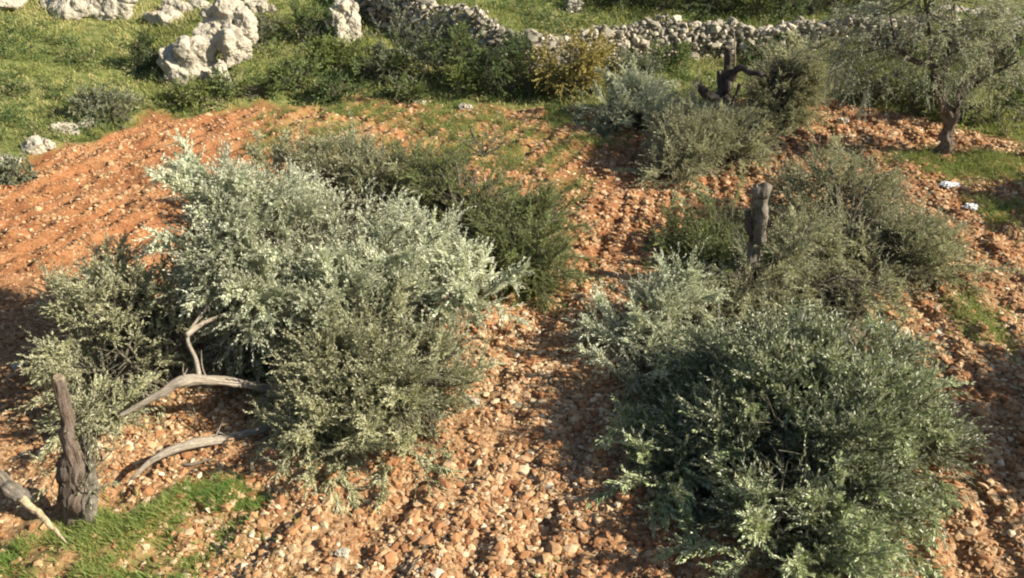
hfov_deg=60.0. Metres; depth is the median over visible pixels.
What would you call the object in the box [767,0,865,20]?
shrub
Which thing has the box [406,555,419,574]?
fallen stick
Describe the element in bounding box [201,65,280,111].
shrub
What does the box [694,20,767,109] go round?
cut olive tree
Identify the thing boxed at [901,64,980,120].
shrub
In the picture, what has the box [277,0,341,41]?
shrub
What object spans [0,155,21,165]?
boulder
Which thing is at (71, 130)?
boulder
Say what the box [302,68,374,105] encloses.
shrub
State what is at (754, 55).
shrub
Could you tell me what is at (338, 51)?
shrub
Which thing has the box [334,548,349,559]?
stone
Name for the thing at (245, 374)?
olive branch heap
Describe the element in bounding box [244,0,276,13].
boulder
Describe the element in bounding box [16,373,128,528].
cut olive tree
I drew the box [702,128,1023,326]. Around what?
olive branch heap
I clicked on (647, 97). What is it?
olive branch heap
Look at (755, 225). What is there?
cut olive tree
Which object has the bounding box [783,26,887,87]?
shrub
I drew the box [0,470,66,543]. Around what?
felled limb
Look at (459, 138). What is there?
olive branch heap
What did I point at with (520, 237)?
olive branch heap
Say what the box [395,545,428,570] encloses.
fallen stick
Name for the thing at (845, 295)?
olive branch heap
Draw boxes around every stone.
[11,362,25,369]
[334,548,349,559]
[414,100,425,105]
[458,103,472,110]
[465,396,479,406]
[837,117,848,123]
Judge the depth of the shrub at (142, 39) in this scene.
19.42 m
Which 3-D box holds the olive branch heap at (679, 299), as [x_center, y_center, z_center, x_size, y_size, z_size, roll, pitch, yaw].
[1.550,0.349,10.038,1.950,1.584,2.866,21,35,34]
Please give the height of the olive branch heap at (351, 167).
1.970 m
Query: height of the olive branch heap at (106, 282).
2.400 m
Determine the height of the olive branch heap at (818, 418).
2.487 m
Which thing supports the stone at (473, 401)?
on the ground at (98, 30)
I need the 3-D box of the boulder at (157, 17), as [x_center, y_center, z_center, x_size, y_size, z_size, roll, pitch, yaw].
[-8.464,-6.546,21.619,0.813,0.538,0.741,13,31,23]
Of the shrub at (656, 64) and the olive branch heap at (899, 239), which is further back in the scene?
the shrub at (656, 64)
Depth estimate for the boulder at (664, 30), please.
21.53 m
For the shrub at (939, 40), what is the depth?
20.60 m
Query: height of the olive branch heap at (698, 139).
2.680 m
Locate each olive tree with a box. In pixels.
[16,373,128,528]
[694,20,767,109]
[726,182,771,288]
[787,0,1023,155]
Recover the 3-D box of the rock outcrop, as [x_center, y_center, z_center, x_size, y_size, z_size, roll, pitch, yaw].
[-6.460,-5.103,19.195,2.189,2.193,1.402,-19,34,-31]
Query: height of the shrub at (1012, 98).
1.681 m
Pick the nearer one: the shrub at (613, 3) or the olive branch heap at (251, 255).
the olive branch heap at (251, 255)
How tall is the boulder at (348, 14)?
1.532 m
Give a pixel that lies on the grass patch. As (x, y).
(106, 537)
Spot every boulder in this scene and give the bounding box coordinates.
[0,0,27,9]
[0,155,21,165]
[21,135,55,154]
[39,0,137,20]
[51,122,79,134]
[76,119,94,128]
[142,9,183,25]
[159,0,209,12]
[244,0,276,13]
[324,0,362,45]
[565,0,583,12]
[650,21,670,48]
[938,4,1009,16]
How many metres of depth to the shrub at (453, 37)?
19.17 m
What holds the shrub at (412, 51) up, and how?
on the ground at (98, 30)
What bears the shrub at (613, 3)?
on the ground at (98, 30)
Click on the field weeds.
(294, 517)
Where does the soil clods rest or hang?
on the ground at (98, 30)
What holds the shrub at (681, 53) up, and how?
on the ground at (98, 30)
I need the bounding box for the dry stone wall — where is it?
[354,0,1023,70]
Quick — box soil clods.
[0,98,1023,577]
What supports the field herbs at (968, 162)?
on the ground at (98, 30)
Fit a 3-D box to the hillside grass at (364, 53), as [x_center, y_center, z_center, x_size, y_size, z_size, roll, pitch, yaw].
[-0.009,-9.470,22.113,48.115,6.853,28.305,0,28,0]
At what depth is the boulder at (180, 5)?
22.02 m
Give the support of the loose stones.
on the ground at (98, 30)
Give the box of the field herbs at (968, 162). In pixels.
[235,95,1023,347]
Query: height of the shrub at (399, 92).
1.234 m
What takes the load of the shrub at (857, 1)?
on the ground at (98, 30)
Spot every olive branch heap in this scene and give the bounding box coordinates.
[5,230,211,471]
[133,127,540,393]
[178,321,287,403]
[236,106,437,234]
[239,268,508,516]
[360,124,620,314]
[443,120,512,161]
[557,237,738,419]
[563,54,687,138]
[586,286,1011,577]
[613,64,800,206]
[632,171,806,280]
[638,238,934,355]
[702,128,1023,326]
[731,26,848,136]
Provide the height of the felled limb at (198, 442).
0.292 m
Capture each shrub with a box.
[0,143,40,189]
[65,81,144,129]
[123,23,163,74]
[150,68,224,112]
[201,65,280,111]
[253,8,278,52]
[254,0,301,29]
[263,44,332,94]
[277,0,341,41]
[299,26,372,75]
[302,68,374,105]
[344,31,412,91]
[360,1,449,88]
[376,68,438,106]
[419,18,503,90]
[435,61,494,103]
[459,24,557,100]
[504,52,560,94]
[508,15,623,100]
[587,0,648,14]
[601,39,666,85]
[624,0,703,13]
[634,30,699,75]
[675,0,748,20]
[726,0,807,16]
[733,29,784,66]
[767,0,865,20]
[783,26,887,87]
[825,0,897,5]
[836,35,951,110]
[892,12,1023,68]
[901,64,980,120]
[919,55,1023,128]
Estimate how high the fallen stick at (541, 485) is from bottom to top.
0.060 m
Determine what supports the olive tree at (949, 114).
on the ground at (98, 30)
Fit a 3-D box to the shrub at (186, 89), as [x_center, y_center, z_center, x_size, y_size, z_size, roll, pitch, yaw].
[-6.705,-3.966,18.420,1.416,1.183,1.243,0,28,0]
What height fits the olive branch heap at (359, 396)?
2.372 m
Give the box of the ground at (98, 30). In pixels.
[0,0,1023,577]
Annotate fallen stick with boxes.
[248,456,253,475]
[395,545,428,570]
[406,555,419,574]
[534,469,548,498]
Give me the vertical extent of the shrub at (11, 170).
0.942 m
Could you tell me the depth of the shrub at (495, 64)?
18.84 m
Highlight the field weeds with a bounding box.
[0,99,1023,577]
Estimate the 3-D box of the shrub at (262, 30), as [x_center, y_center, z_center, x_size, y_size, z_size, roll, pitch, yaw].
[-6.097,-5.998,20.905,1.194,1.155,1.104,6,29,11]
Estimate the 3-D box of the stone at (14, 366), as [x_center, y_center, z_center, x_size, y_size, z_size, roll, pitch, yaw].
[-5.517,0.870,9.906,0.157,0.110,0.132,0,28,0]
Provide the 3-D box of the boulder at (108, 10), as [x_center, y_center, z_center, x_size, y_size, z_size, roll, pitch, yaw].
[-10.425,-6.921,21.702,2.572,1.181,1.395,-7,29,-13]
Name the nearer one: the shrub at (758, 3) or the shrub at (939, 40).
the shrub at (939, 40)
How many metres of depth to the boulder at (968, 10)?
22.05 m
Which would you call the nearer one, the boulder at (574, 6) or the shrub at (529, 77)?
the shrub at (529, 77)
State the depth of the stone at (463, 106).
18.27 m
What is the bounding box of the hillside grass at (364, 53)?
[0,0,1023,165]
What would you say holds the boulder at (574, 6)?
on the ground at (98, 30)
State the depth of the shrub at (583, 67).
18.67 m
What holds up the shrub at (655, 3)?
on the ground at (98, 30)
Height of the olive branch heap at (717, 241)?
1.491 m
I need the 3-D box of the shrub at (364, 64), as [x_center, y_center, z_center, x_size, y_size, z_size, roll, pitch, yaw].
[-2.889,-4.778,19.517,1.434,1.679,1.515,-16,32,-26]
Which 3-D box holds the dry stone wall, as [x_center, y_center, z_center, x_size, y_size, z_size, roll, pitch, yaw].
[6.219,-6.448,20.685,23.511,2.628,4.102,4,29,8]
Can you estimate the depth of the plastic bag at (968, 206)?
13.68 m
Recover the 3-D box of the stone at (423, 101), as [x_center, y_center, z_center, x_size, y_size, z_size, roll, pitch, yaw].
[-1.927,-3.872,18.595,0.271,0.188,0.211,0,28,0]
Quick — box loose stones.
[0,103,1023,577]
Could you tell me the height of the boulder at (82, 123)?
0.216 m
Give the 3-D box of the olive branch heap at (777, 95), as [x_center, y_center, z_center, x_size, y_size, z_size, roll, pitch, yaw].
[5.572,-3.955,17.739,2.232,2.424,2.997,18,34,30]
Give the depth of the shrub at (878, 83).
18.51 m
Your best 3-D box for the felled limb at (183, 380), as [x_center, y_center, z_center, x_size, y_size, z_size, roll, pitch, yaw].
[-3.129,0.748,8.764,1.624,1.105,0.569,-18,33,-30]
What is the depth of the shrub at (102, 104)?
17.33 m
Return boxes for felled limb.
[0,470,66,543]
[117,295,284,417]
[130,423,274,479]
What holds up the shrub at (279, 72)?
on the ground at (98, 30)
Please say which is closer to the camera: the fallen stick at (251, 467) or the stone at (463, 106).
the fallen stick at (251, 467)
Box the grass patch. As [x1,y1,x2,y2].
[0,469,542,577]
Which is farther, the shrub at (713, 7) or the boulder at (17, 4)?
the shrub at (713, 7)
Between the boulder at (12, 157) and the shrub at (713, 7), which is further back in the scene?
the shrub at (713, 7)
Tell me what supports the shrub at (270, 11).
on the ground at (98, 30)
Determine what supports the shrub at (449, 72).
on the ground at (98, 30)
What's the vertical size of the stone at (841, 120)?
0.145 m

